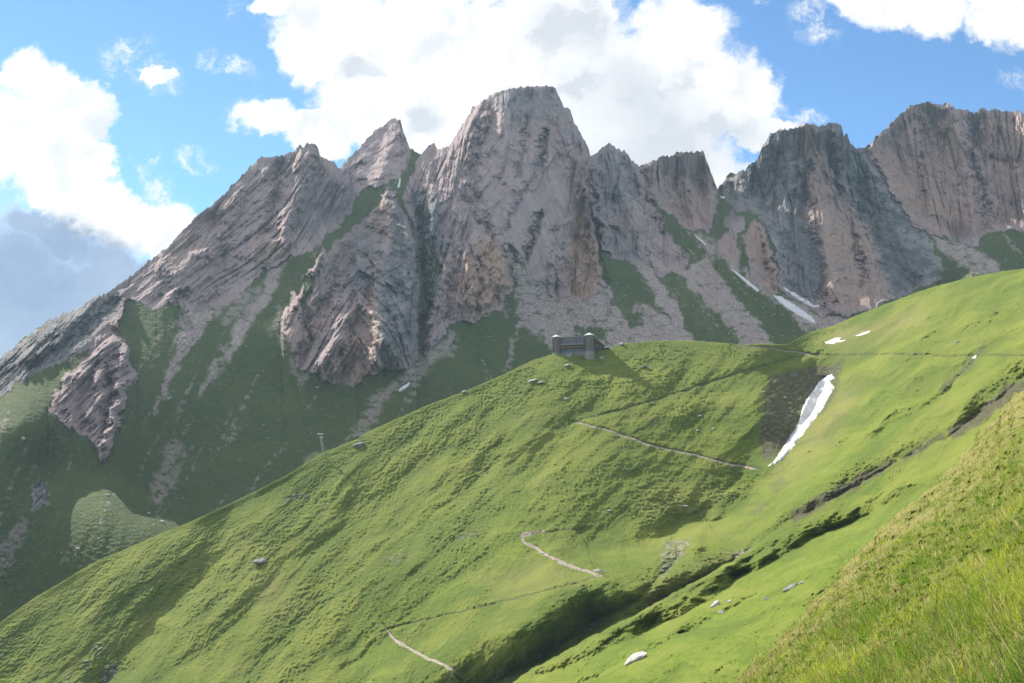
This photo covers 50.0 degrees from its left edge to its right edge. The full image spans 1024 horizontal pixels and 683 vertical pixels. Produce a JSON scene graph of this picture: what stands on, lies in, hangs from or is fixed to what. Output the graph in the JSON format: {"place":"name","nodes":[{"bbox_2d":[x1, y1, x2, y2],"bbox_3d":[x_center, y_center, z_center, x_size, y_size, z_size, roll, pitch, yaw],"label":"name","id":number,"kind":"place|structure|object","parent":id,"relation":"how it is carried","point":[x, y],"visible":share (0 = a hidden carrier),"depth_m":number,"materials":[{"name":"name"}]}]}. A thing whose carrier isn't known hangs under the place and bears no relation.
{"place":"outdoors","nodes":[
{"label":"outdoors","id":0,"kind":"place"},
{"bbox_2d":[387,630,455,677],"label":"path","id":1,"kind":"structure","parent":0,"point":[404,645],"depth_m":438.58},
{"bbox_2d":[0,85,1023,621],"bbox_3d":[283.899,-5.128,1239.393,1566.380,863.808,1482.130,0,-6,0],"label":"mountain","id":2,"kind":"structure","parent":0,"point":[360,271],"depth_m":1171.29,"materials":[{"name":"grey stone"}]},
{"bbox_2d":[398,382,409,391],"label":"snow patch","id":3,"kind":"object","parent":2,"relation":"on","point":[404,387],"visible":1,"depth_m":942.68,"materials":[{"name":"white snow"}]},
{"bbox_2d":[3,241,1018,552],"bbox_3d":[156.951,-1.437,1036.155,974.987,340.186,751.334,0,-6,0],"label":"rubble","id":4,"kind":"object","parent":2,"relation":"on","point":[599,319],"visible":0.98,"depth_m":1174.64,"materials":[{"name":"stone"}]},
{"bbox_2d":[731,268,758,291],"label":"snow patch","id":5,"kind":"object","parent":2,"relation":"on","point":[745,280],"visible":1,"depth_m":1269.96,"materials":[{"name":"white snow"}]},
{"bbox_2d":[773,295,816,323],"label":"snow patch","id":6,"kind":"object","parent":2,"relation":"on","point":[793,307],"visible":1,"depth_m":1222.37,"materials":[{"name":"white snow"}]},
{"bbox_2d":[783,287,819,306],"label":"snow patch","id":7,"kind":"object","parent":2,"relation":"on","point":[804,300],"visible":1,"depth_m":1256.81,"materials":[{"name":"white snow"}]},
{"bbox_2d":[0,269,1023,682],"bbox_3d":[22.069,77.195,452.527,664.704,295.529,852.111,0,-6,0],"label":"hillside","id":8,"kind":"structure","parent":0,"point":[410,529],"depth_m":539.79,"materials":[{"name":"green plant"}]},
{"bbox_2d":[253,558,267,564],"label":"boulder","id":9,"kind":"object","parent":8,"relation":"on","point":[259,561],"visible":1,"depth_m":571.83,"materials":[{"name":"grey stone"}]},
{"bbox_2d":[317,433,327,456],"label":"cableway pylon","id":10,"kind":"object","parent":8,"relation":"on","point":[322,443],"visible":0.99,"depth_m":662.26,"materials":[{"name":"metal"}]},
{"bbox_2d":[353,442,364,447],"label":"boulder","id":11,"kind":"object","parent":8,"relation":"on","point":[359,444],"visible":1,"depth_m":661.51,"materials":[{"name":"grey stone"}]},
{"bbox_2d":[552,333,609,359],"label":"fortress","id":12,"kind":"structure","parent":8,"relation":"on","point":[588,346],"depth_m":705.55,"materials":[{"name":"grey stone"}]},
{"bbox_2d":[624,651,646,665],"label":"boulder","id":13,"kind":"object","parent":8,"relation":"on","point":[635,657],"visible":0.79,"depth_m":243.79,"materials":[{"name":"stone"}]},
{"bbox_2d":[710,600,719,607],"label":"boulder","id":14,"kind":"object","parent":8,"relation":"on","point":[715,603],"visible":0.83,"depth_m":279.60,"materials":[{"name":"stone"}]},
{"bbox_2d":[783,583,797,592],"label":"boulder","id":15,"kind":"object","parent":8,"relation":"on","point":[789,587],"visible":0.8,"depth_m":229.59,"materials":[{"name":"grey stone"}]},
{"bbox_2d":[768,374,833,465],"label":"snow patch","id":16,"kind":"object","parent":8,"relation":"on","point":[815,402],"visible":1,"depth_m":641.98,"materials":[{"name":"white snow"}]},
{"bbox_2d":[825,338,844,343],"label":"snow patch","id":17,"kind":"object","parent":8,"relation":"on","point":[833,341],"visible":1,"depth_m":767.25,"materials":[{"name":"white snow"}]},
{"bbox_2d":[0,0,1023,356],"label":"sky","id":18,"kind":"structure","parent":0,"point":[122,121],"materials":[{"name":"blue"}]},
{"bbox_2d":[521,530,601,576],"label":"path","id":19,"kind":"structure","parent":0,"point":[540,551],"depth_m":469.52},
{"bbox_2d":[576,422,754,469],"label":"path","id":20,"kind":"structure","parent":0,"point":[664,448],"depth_m":589.30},
{"bbox_2d":[738,345,812,355],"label":"path","id":21,"kind":"structure","parent":0,"point":[776,349],"depth_m":747.49,"materials":[{"name":"beige soil"}]},
{"bbox_2d":[722,391,1023,682],"bbox_3d":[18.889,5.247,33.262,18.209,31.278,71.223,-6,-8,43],"label":"foreground slope","id":22,"kind":"structure","parent":0,"point":[946,483],"depth_m":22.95,"materials":[{"name":"green plant"}]},
{"bbox_2d":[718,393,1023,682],"bbox_3d":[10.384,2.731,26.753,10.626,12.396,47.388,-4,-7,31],"label":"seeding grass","id":23,"kind":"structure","parent":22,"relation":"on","point":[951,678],"depth_m":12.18,"materials":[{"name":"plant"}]},
{"bbox_2d":[793,472,1022,680],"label":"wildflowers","id":24,"kind":"object","parent":22,"relation":"on","point":[976,623],"visible":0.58,"depth_m":11.31,"materials":[{"name":"yellow plant"}]}
]}

